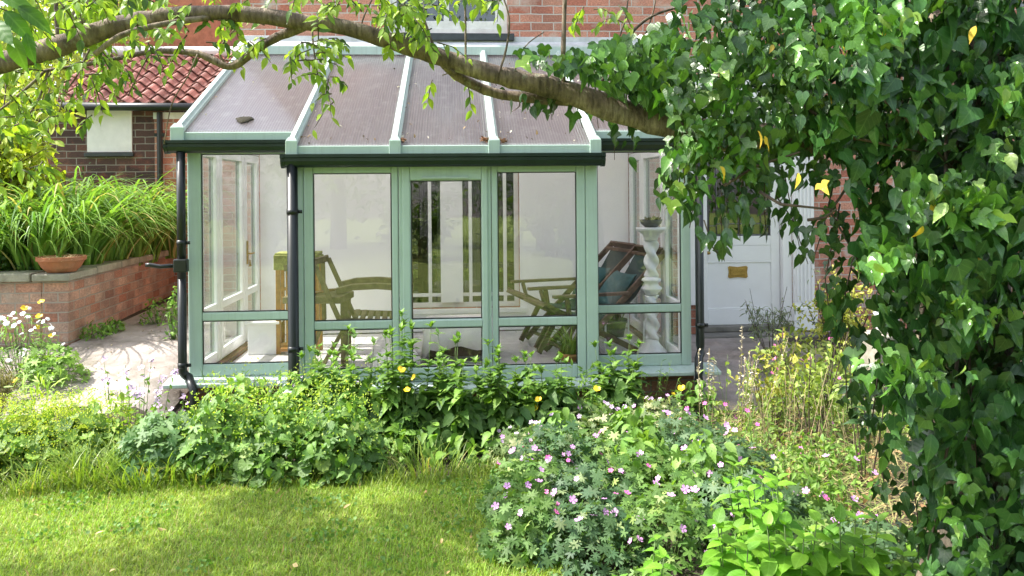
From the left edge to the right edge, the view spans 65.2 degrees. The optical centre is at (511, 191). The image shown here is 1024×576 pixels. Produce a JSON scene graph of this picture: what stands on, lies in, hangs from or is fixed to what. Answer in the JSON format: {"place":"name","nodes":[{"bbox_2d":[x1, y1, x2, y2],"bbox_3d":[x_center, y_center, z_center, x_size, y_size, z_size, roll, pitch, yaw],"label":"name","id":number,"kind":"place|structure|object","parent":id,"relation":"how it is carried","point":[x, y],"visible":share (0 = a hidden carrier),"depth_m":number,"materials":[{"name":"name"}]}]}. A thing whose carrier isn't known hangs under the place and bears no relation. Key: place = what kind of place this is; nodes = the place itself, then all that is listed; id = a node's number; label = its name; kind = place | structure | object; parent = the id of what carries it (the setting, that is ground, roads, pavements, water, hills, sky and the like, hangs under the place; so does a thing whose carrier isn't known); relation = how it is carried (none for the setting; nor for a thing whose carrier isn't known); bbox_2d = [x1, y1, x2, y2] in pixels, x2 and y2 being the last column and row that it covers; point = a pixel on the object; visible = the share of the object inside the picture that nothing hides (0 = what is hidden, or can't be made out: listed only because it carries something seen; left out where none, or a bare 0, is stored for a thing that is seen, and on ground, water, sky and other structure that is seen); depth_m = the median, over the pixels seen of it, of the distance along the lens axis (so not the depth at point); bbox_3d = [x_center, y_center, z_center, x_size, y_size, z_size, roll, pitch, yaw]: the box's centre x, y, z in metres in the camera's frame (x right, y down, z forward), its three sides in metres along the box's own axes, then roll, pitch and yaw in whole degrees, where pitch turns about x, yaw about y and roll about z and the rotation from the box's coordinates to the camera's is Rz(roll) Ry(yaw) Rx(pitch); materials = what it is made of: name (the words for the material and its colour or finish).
{"place":"outdoors","nodes":[
{"label":"outdoors","id":0,"kind":"place"},
{"bbox_2d":[0,291,235,419],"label":"path","id":1,"kind":"structure","parent":0,"point":[135,352],"depth_m":6.48,"materials":[{"name":"beige stone"}]},
{"bbox_2d":[0,307,64,381],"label":"candytuft","id":2,"kind":"object","parent":1,"relation":"on","point":[22,348],"visible":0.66,"depth_m":6.12,"materials":[{"name":"white plant"}]},
{"bbox_2d":[14,341,92,389],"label":"leafy perennial","id":3,"kind":"object","parent":1,"relation":"on","point":[32,364],"visible":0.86,"depth_m":5.94,"materials":[{"name":"green plant"}]},
{"bbox_2d":[0,453,577,575],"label":"lawn","id":4,"kind":"structure","parent":0,"point":[263,562],"depth_m":3.85,"materials":[{"name":"green plant"}]},
{"bbox_2d":[5,471,592,575],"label":"clover","id":5,"kind":"object","parent":4,"relation":"on","point":[138,525],"visible":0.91,"depth_m":3.96,"materials":[{"name":"green plant"}]},
{"bbox_2d":[0,293,1020,575],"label":"ground","id":6,"kind":"structure","parent":0,"point":[448,461],"depth_m":4.89,"materials":[{"name":"soil"}]},
{"bbox_2d":[0,390,81,484],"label":"ladys mantle","id":7,"kind":"object","parent":6,"relation":"on","point":[18,440],"visible":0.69,"depth_m":4.83,"materials":[{"name":"green plant"}]},
{"bbox_2d":[0,443,89,496],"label":"grass tussock","id":8,"kind":"object","parent":6,"relation":"on","point":[22,476],"depth_m":4.56,"materials":[{"name":"green plant"}]},
{"bbox_2d":[0,367,98,433],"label":"leafy perennial","id":9,"kind":"object","parent":6,"relation":"on","point":[37,387],"visible":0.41,"depth_m":5.26,"materials":[{"name":"green plant"}]},
{"bbox_2d":[16,385,138,475],"bbox_3d":[-2.708,1.477,5.020,0.723,0.484,0.726,0,0,-4],"label":"ladys mantle","id":10,"kind":"object","parent":6,"relation":"on","point":[89,419],"visible":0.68,"depth_m":4.92,"materials":[{"name":"green plant"}]},
{"bbox_2d":[12,427,153,489],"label":"grass tussock","id":11,"kind":"object","parent":6,"relation":"on","point":[80,473],"depth_m":4.62,"materials":[{"name":"green plant"}]},
{"bbox_2d":[0,250,173,346],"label":"retaining wall","id":12,"kind":"structure","parent":6,"relation":"on","point":[74,303],"depth_m":7.08,"materials":[{"name":"brick"}]},
{"bbox_2d":[34,231,86,272],"bbox_3d":[-3.920,0.479,6.933,0.470,0.426,0.459,-1,0,24],"label":"terracotta bowl","id":13,"kind":"object","parent":12,"relation":"on","point":[60,263],"visible":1,"depth_m":6.84,"materials":[{"name":"orange ceramic"}]},
{"bbox_2d":[0,0,189,178],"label":"garden tree","id":14,"kind":"object","parent":6,"relation":"on","point":[63,72],"visible":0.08,"depth_m":11.56,"materials":[{"name":"green plant"}]},
{"bbox_2d":[56,433,204,493],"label":"grass tussock","id":15,"kind":"object","parent":6,"relation":"on","point":[123,480],"depth_m":4.51,"materials":[{"name":"green plant"}]},
{"bbox_2d":[87,354,177,445],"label":"lilac flower stalks","id":16,"kind":"object","parent":6,"relation":"on","point":[139,391],"visible":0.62,"depth_m":5.31,"materials":[{"name":"purple plant"}]},
{"bbox_2d":[46,46,240,292],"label":"outbuilding","id":17,"kind":"structure","parent":6,"relation":"on","point":[127,139],"depth_m":9.90,"materials":[{"name":"brick"}]},
{"bbox_2d":[110,410,214,485],"bbox_3d":[-2.107,1.510,4.814,0.645,0.417,0.622,0,0,-4],"label":"columbine","id":18,"kind":"object","parent":6,"relation":"on","point":[150,430],"visible":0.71,"depth_m":4.66,"materials":[{"name":"green plant"}]},
{"bbox_2d":[92,0,239,101],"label":"wing","id":19,"kind":"structure","parent":6,"relation":"on","point":[203,35],"depth_m":13.22,"materials":[{"name":"red brick"}]},
{"bbox_2d":[168,370,274,487],"bbox_3d":[-1.742,1.399,4.822,0.642,0.641,0.651,0,0,-4],"label":"mallow","id":20,"kind":"object","parent":6,"relation":"on","point":[215,442],"visible":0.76,"depth_m":4.65,"materials":[{"name":"green plant"}]},
{"bbox_2d":[203,357,280,437],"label":"leafy perennial","id":21,"kind":"object","parent":6,"relation":"on","point":[241,380],"visible":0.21,"depth_m":5.29,"materials":[{"name":"green plant"}]},
{"bbox_2d":[221,370,323,487],"bbox_3d":[-1.399,1.385,4.766,0.635,0.637,0.650,0,0,-4],"label":"mallow","id":22,"kind":"object","parent":6,"relation":"on","point":[279,432],"visible":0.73,"depth_m":4.61,"materials":[{"name":"green plant"}]},
{"bbox_2d":[259,356,330,429],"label":"leafy perennial","id":23,"kind":"object","parent":6,"relation":"on","point":[284,388],"visible":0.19,"depth_m":5.32,"materials":[{"name":"green plant"}]},
{"bbox_2d":[284,370,388,489],"bbox_3d":[-1.051,1.389,4.772,0.667,0.649,0.645,0,0,-4],"label":"mallow","id":24,"kind":"object","parent":6,"relation":"on","point":[342,433],"visible":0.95,"depth_m":4.63,"materials":[{"name":"green plant"}]},
{"bbox_2d":[311,324,389,463],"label":"bellflower","id":25,"kind":"object","parent":6,"relation":"on","point":[352,352],"visible":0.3,"depth_m":5.31,"materials":[{"name":"green plant"}]},
{"bbox_2d":[322,354,392,453],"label":"leafy perennial","id":26,"kind":"object","parent":6,"relation":"on","point":[365,387],"visible":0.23,"depth_m":5.22,"materials":[{"name":"green plant"}]},
{"bbox_2d":[357,308,456,473],"bbox_3d":[-0.701,1.292,5.186,0.703,0.985,0.832,0,0,-4],"label":"bellflower","id":27,"kind":"object","parent":6,"relation":"on","point":[395,401],"visible":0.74,"depth_m":5.20,"materials":[{"name":"green plant"}]},
{"bbox_2d":[363,432,479,480],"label":"grass tussock","id":28,"kind":"object","parent":6,"relation":"on","point":[411,464],"depth_m":4.81,"materials":[{"name":"green plant"}]},
{"bbox_2d":[145,35,720,422],"bbox_3d":[-0.622,0.120,7.023,4.363,3.430,2.398,0,0,-4],"label":"conservatory","id":29,"kind":"object","parent":6,"relation":"on","point":[324,193],"visible":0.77,"depth_m":6.49,"materials":[{"name":"green plastic"}]},
{"bbox_2d":[203,155,220,362],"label":"window","id":30,"kind":"structure","parent":29,"relation":"in","point":[214,356],"depth_m":6.62,"materials":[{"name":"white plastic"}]},
{"bbox_2d":[219,155,245,359],"bbox_3d":[-2.508,0.527,7.107,0.068,1.770,0.788,0,0,-4],"label":"window","id":31,"kind":"structure","parent":29,"relation":"in","point":[238,296],"depth_m":7.41,"materials":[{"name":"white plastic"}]},
{"bbox_2d":[187,144,306,376],"bbox_3d":[-2.022,0.523,6.158,0.903,1.770,0.068,0,0,-4],"label":"window","id":32,"kind":"structure","parent":29,"relation":"in","point":[197,317],"depth_m":6.10,"materials":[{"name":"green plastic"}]},
{"bbox_2d":[244,155,259,341],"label":"window","id":33,"kind":"structure","parent":29,"relation":"in","point":[254,288],"depth_m":7.98,"materials":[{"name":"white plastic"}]},
{"bbox_2d":[245,320,282,354],"bbox_3d":[-2.232,1.302,7.281,0.300,0.295,0.360,0,0,-4],"label":"white cabinet","id":34,"kind":"object","parent":29,"relation":"on","point":[261,337],"visible":0.59,"depth_m":7.12,"materials":[{"name":"paint"}]},
{"bbox_2d":[275,264,322,354],"bbox_3d":[-1.919,1.024,7.208,0.380,0.845,0.250,0,0,-4],"label":"slatted rack","id":35,"kind":"object","parent":29,"relation":"on","point":[281,343],"visible":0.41,"depth_m":7.14,"materials":[{"name":"brown wood"}]},
{"bbox_2d":[282,255,355,363],"bbox_3d":[-1.571,0.993,6.628,0.532,0.914,0.445,0,0,4],"label":"folding chair","id":36,"kind":"object","parent":29,"relation":"on","point":[325,295],"visible":0.46,"depth_m":6.52,"materials":[{"name":"brown wood"}]},
{"bbox_2d":[303,167,399,382],"bbox_3d":[-1.191,0.597,5.965,0.693,1.643,0.068,0,0,-4],"label":"window","id":37,"kind":"structure","parent":29,"relation":"in","point":[312,325],"depth_m":5.93,"materials":[{"name":"green plastic"}]},
{"bbox_2d":[336,259,413,366],"bbox_3d":[-1.169,0.995,6.884,0.639,0.890,0.550,0,0,-8],"label":"wooden armchair","id":38,"kind":"object","parent":29,"relation":"on","point":[368,283],"visible":0.4,"depth_m":6.63,"materials":[{"name":"brown wood"}]},
{"bbox_2d":[398,166,491,380],"bbox_3d":[-0.497,0.591,5.997,0.688,1.643,0.102,0,0,-4],"label":"window","id":39,"kind":"structure","parent":29,"relation":"in","point":[407,175],"depth_m":5.97,"materials":[{"name":"green plastic"}]},
{"bbox_2d":[421,314,492,361],"bbox_3d":[-0.444,1.270,6.936,0.676,0.347,0.566,0,0,-4],"label":"draped table","id":40,"kind":"object","parent":29,"relation":"on","point":[469,343],"visible":0.41,"depth_m":6.68,"materials":[{"name":"white fabric"}]},
{"bbox_2d":[491,166,585,378],"bbox_3d":[0.202,0.585,6.063,0.709,1.643,0.068,0,0,-4],"label":"window","id":41,"kind":"structure","parent":29,"relation":"in","point":[578,320],"depth_m":6.04,"materials":[{"name":"green plastic"}]},
{"bbox_2d":[506,241,634,349],"bbox_3d":[0.577,0.960,7.597,1.171,0.942,0.655,0,0,-19],"label":"deckchair","id":42,"kind":"object","parent":29,"relation":"on","point":[619,251],"visible":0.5,"depth_m":7.72,"materials":[{"name":"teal wood"}]},
{"bbox_2d":[523,244,664,362],"bbox_3d":[0.728,0.958,7.006,1.171,0.942,0.655,0,0,-19],"label":"deckchair","id":43,"kind":"object","parent":29,"relation":"on","point":[636,264],"visible":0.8,"depth_m":6.94,"materials":[{"name":"brown wood"}]},
{"bbox_2d":[629,153,642,333],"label":"window","id":44,"kind":"structure","parent":29,"relation":"in","point":[635,321],"depth_m":8.25,"materials":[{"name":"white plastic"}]},
{"bbox_2d":[597,151,690,366],"bbox_3d":[1.025,0.496,6.371,0.793,1.770,0.068,0,0,-4],"label":"window","id":45,"kind":"structure","parent":29,"relation":"in","point":[683,307],"depth_m":6.36,"materials":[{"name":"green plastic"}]},
{"bbox_2d":[636,227,666,352],"bbox_3d":[1.190,0.860,6.819,0.310,1.120,0.310,0,0,-4],"label":"pedestal","id":46,"kind":"object","parent":29,"relation":"on","point":[651,288],"visible":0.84,"depth_m":6.77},
{"bbox_2d":[641,153,663,346],"bbox_3d":[1.319,0.494,7.375,0.068,1.770,0.788,0,0,-4],"label":"window","id":47,"kind":"structure","parent":29,"relation":"in","point":[645,157],"depth_m":7.68,"materials":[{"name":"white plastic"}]},
{"bbox_2d":[662,153,679,351],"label":"window","id":48,"kind":"structure","parent":29,"relation":"in","point":[671,346],"depth_m":6.89,"materials":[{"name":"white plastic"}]},
{"bbox_2d":[387,328,502,470],"bbox_3d":[-0.429,1.356,5.149,0.747,0.924,1.000,0,0,-4],"label":"bellflower","id":49,"kind":"object","parent":6,"relation":"on","point":[455,416],"visible":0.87,"depth_m":5.12,"materials":[{"name":"green plant"}]},
{"bbox_2d":[460,338,544,471],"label":"bellflower","id":50,"kind":"object","parent":6,"relation":"on","point":[499,411],"visible":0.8,"depth_m":5.21,"materials":[{"name":"green plant"}]},
{"bbox_2d":[0,0,1015,575],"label":"cherry tree","id":51,"kind":"object","parent":6,"relation":"on","point":[94,26],"visible":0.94,"depth_m":2.67,"materials":[{"name":"green plant"}]},
{"bbox_2d":[500,0,1023,575],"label":"ivy","id":52,"kind":"object","parent":51,"relation":"attached to","point":[964,222],"visible":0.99,"depth_m":2.56,"materials":[{"name":"green plant"}]},
{"bbox_2d":[484,420,556,467],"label":"geranium","id":53,"kind":"object","parent":6,"relation":"on","point":[496,448],"visible":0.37,"depth_m":4.88,"materials":[{"name":"green plant"}]},
{"bbox_2d":[473,481,569,570],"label":"geranium","id":54,"kind":"object","parent":6,"relation":"on","point":[522,524],"visible":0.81,"depth_m":3.61,"materials":[{"name":"green plant"}]},
{"bbox_2d":[473,444,583,521],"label":"geranium","id":55,"kind":"object","parent":6,"relation":"on","point":[531,473],"visible":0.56,"depth_m":4.11,"materials":[{"name":"green plant"}]},
{"bbox_2d":[500,349,598,456],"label":"bellflower","id":56,"kind":"object","parent":6,"relation":"on","point":[556,397],"visible":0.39,"depth_m":5.35,"materials":[{"name":"green plant"}]},
{"bbox_2d":[504,419,604,496],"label":"geranium","id":57,"kind":"object","parent":6,"relation":"on","point":[541,433],"visible":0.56,"depth_m":4.57,"materials":[{"name":"green plant"}]},
{"bbox_2d":[543,396,627,458],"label":"geranium","id":58,"kind":"object","parent":6,"relation":"on","point":[604,418],"visible":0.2,"depth_m":5.14,"materials":[{"name":"green plant"}]},
{"bbox_2d":[528,495,659,575],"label":"geranium","id":59,"kind":"object","parent":6,"relation":"on","point":[576,539],"visible":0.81,"depth_m":3.51,"materials":[{"name":"green plant"}]},
{"bbox_2d":[537,456,656,536],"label":"geranium","id":60,"kind":"object","parent":6,"relation":"on","point":[562,484],"visible":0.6,"depth_m":4.03,"materials":[{"name":"green plant"}]},
{"bbox_2d":[584,333,651,439],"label":"bellflower","id":61,"kind":"object","parent":6,"relation":"on","point":[618,389],"visible":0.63,"depth_m":5.66,"materials":[{"name":"green plant"}]},
{"bbox_2d":[562,426,674,490],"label":"geranium","id":62,"kind":"object","parent":6,"relation":"on","point":[605,447],"visible":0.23,"depth_m":4.56,"materials":[{"name":"green plant"}]},
{"bbox_2d":[597,405,665,465],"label":"leafy perennial","id":63,"kind":"object","parent":6,"relation":"on","point":[620,418],"visible":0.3,"depth_m":4.93,"materials":[{"name":"green plant"}]},
{"bbox_2d":[240,0,1023,338],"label":"brick house","id":64,"kind":"structure","parent":6,"relation":"on","point":[446,252],"depth_m":8.41,"materials":[{"name":"brick"}]},
{"bbox_2d":[386,0,513,40],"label":"window","id":65,"kind":"structure","parent":64,"relation":"in","point":[482,28],"depth_m":8.32,"materials":[{"name":"white paint"}]},
{"bbox_2d":[385,123,526,314],"bbox_3d":[-0.592,0.265,8.350,1.460,1.960,0.342,0,0,-4],"label":"window","id":66,"kind":"structure","parent":64,"relation":"in","point":[451,195],"depth_m":8.30,"materials":[{"name":"white plastic"}]},
{"bbox_2d":[707,156,779,324],"bbox_3d":[2.443,0.394,8.492,0.828,2.030,0.137,0,0,-4],"label":"door","id":67,"kind":"structure","parent":64,"relation":"in","point":[754,266],"depth_m":8.52,"materials":[{"name":"white paint"}]},
{"bbox_2d":[601,424,676,506],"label":"leafy perennial","id":68,"kind":"object","parent":6,"relation":"on","point":[644,442],"visible":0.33,"depth_m":4.31,"materials":[{"name":"green plant"}]},
{"bbox_2d":[603,394,698,451],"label":"geranium","id":69,"kind":"object","parent":6,"relation":"on","point":[651,404],"visible":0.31,"depth_m":5.22,"materials":[{"name":"green plant"}]},
{"bbox_2d":[592,442,727,534],"bbox_3d":[0.764,1.487,4.178,0.723,0.392,0.720,0,0,-4],"label":"geranium","id":70,"kind":"object","parent":6,"relation":"on","point":[656,470],"visible":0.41,"depth_m":4.08,"materials":[{"name":"green plant"}]},
{"bbox_2d":[594,481,733,575],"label":"geranium","id":71,"kind":"object","parent":6,"relation":"on","point":[672,521],"visible":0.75,"depth_m":3.53,"materials":[{"name":"green plant"}]},
{"bbox_2d":[644,408,738,470],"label":"geranium","id":72,"kind":"object","parent":6,"relation":"on","point":[683,438],"visible":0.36,"depth_m":4.74,"materials":[{"name":"green plant"}]},
{"bbox_2d":[662,428,745,528],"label":"leafy perennial","id":73,"kind":"object","parent":6,"relation":"on","point":[711,457],"visible":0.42,"depth_m":4.01,"materials":[{"name":"green plant"}]},
{"bbox_2d":[673,423,778,506],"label":"geranium","id":74,"kind":"object","parent":6,"relation":"on","point":[746,453],"visible":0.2,"depth_m":4.35,"materials":[{"name":"green plant"}]},
{"bbox_2d":[700,348,786,442],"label":"garden weed","id":75,"kind":"object","parent":6,"relation":"on","point":[717,414],"visible":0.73,"depth_m":5.30,"materials":[{"name":"green plant"}]},
{"bbox_2d":[680,456,807,551],"bbox_3d":[1.120,1.488,3.833,0.670,0.369,0.666,0,0,-4],"label":"geranium","id":76,"kind":"object","parent":6,"relation":"on","point":[796,498],"visible":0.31,"depth_m":3.77,"materials":[{"name":"green plant"}]},
{"bbox_2d":[699,506,792,575],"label":"lime leaved plant","id":77,"kind":"object","parent":6,"relation":"on","point":[721,558],"visible":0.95,"depth_m":3.00,"materials":[{"name":"green plant"}]},
{"bbox_2d":[710,457,793,558],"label":"lime leaved plant","id":78,"kind":"object","parent":6,"relation":"on","point":[736,497],"visible":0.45,"depth_m":3.41,"materials":[{"name":"green plant"}]},
{"bbox_2d":[728,327,808,434],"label":"young shrub","id":79,"kind":"object","parent":6,"relation":"on","point":[794,360],"visible":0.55,"depth_m":5.44,"materials":[{"name":"green plant"}]},
{"bbox_2d":[730,471,839,575],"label":"lime leaved plant","id":80,"kind":"object","parent":6,"relation":"on","point":[782,560],"visible":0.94,"depth_m":2.96,"materials":[{"name":"green plant"}]},
{"bbox_2d":[743,449,828,503],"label":"garden weed","id":81,"kind":"object","parent":6,"relation":"on","point":[811,481],"visible":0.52,"depth_m":4.10,"materials":[{"name":"green plant"}]},
{"bbox_2d":[750,332,849,450],"bbox_3d":[1.865,1.266,5.175,0.634,0.798,0.369,0,0,34],"label":"young shrub","id":82,"kind":"object","parent":6,"relation":"on","point":[814,379],"visible":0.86,"depth_m":5.11,"materials":[{"name":"green plant"}]},
{"bbox_2d":[757,326,848,386],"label":"leafy perennial","id":83,"kind":"object","parent":6,"relation":"on","point":[804,346],"visible":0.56,"depth_m":6.71,"materials":[{"name":"green plant"}]},
{"bbox_2d":[694,383,925,535],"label":"straw mulch","id":84,"kind":"object","parent":6,"relation":"on","point":[862,482],"visible":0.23,"depth_m":4.70,"materials":[{"name":"plant"}]},
{"bbox_2d":[769,429,871,484],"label":"undergrowth plant","id":85,"kind":"object","parent":6,"relation":"on","point":[816,437],"visible":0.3,"depth_m":4.76,"materials":[{"name":"green plant"}]},
{"bbox_2d":[763,487,890,567],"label":"geranium","id":86,"kind":"object","parent":6,"relation":"on","point":[823,509],"visible":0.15,"depth_m":3.69,"materials":[{"name":"green plant"}]},
{"bbox_2d":[792,415,865,493],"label":"garden weed","id":87,"kind":"object","parent":6,"relation":"on","point":[836,461],"visible":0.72,"depth_m":4.51,"materials":[{"name":"green plant"}]},
{"bbox_2d":[809,445,877,522],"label":"garden weed","id":88,"kind":"object","parent":6,"relation":"on","point":[842,488],"visible":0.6,"depth_m":3.94,"materials":[{"name":"green plant"}]},
{"bbox_2d":[797,504,896,575],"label":"lime leaved plant","id":89,"kind":"object","parent":6,"relation":"on","point":[844,559],"visible":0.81,"depth_m":2.94,"materials":[{"name":"green plant"}]},
{"bbox_2d":[837,361,887,491],"bbox_3d":[1.973,1.282,4.463,0.317,0.764,0.367,-1,0,1],"label":"sapling","id":90,"kind":"object","parent":6,"relation":"on","point":[861,420],"visible":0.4,"depth_m":4.43,"materials":[{"name":"green plant"}]},
{"bbox_2d":[827,511,920,575],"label":"geranium","id":91,"kind":"object","parent":6,"relation":"on","point":[896,533],"visible":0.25,"depth_m":3.44,"materials":[{"name":"green plant"}]},
{"bbox_2d":[858,542,921,575],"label":"lime leaved plant","id":92,"kind":"object","parent":6,"relation":"on","point":[902,566],"visible":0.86,"depth_m":2.96,"materials":[{"name":"green plant"}]},
{"bbox_2d":[673,335,850,410],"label":"doorway path","id":93,"kind":"structure","parent":0,"point":[721,350],"depth_m":7.33,"materials":[{"name":"grey stone"}]},
{"bbox_2d":[739,288,798,356],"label":"grey leaved shrub","id":94,"kind":"object","parent":93,"relation":"on","point":[752,317],"visible":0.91,"depth_m":7.47,"materials":[{"name":"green plant"}]},
{"bbox_2d":[779,260,873,364],"bbox_3d":[2.891,1.099,7.231,0.824,0.953,0.753,-1,0,-19],"label":"euonymus","id":95,"kind":"object","parent":93,"relation":"on","point":[848,318],"visible":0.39,"depth_m":7.19,"materials":[{"name":"green plant"}]},
{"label":"bed soil","id":96,"kind":"structure","parent":0,"visible":0},
{"bbox_2d":[0,63,85,204],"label":"viburnum","id":97,"kind":"object","parent":96,"relation":"on","point":[30,155],"visible":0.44,"depth_m":7.96,"materials":[{"name":"green plant"}]},
{"bbox_2d":[0,194,145,270],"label":"daylily","id":98,"kind":"object","parent":96,"relation":"on","point":[25,255],"visible":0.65,"depth_m":7.04,"materials":[{"name":"green plant"}]},
{"bbox_2d":[0,180,152,270],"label":"daylily","id":99,"kind":"object","parent":96,"relation":"on","point":[17,222],"visible":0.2,"depth_m":7.19,"materials":[{"name":"green plant"}]},
{"bbox_2d":[0,166,186,239],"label":"daylily","id":100,"kind":"object","parent":96,"relation":"on","point":[59,187],"visible":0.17,"depth_m":7.75,"materials":[{"name":"green plant"}]},
{"bbox_2d":[15,186,208,260],"bbox_3d":[-4.156,0.372,8.235,2.246,0.849,2.140,0,0,37],"label":"daylily","id":101,"kind":"object","parent":96,"relation":"on","point":[115,252],"visible":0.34,"depth_m":8.06,"materials":[{"name":"green plant"}]},
{"bbox_2d":[0,174,231,264],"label":"daylily","id":102,"kind":"object","parent":96,"relation":"on","point":[95,257],"visible":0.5,"depth_m":7.46,"materials":[{"name":"green plant"}]},
{"bbox_2d":[25,186,224,265],"bbox_3d":[-4.192,0.363,8.667,2.433,0.867,2.335,-1,0,-43],"label":"daylily","id":103,"kind":"object","parent":96,"relation":"on","point":[140,247],"visible":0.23,"depth_m":8.56,"materials":[{"name":"green plant"}]},
{"bbox_2d":[64,178,232,262],"bbox_3d":[-4.150,0.274,8.999,2.739,1.044,2.810,-1,0,-30],"label":"daylily","id":104,"kind":"object","parent":96,"relation":"on","point":[157,247],"visible":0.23,"depth_m":8.91,"materials":[{"name":"green plant"}]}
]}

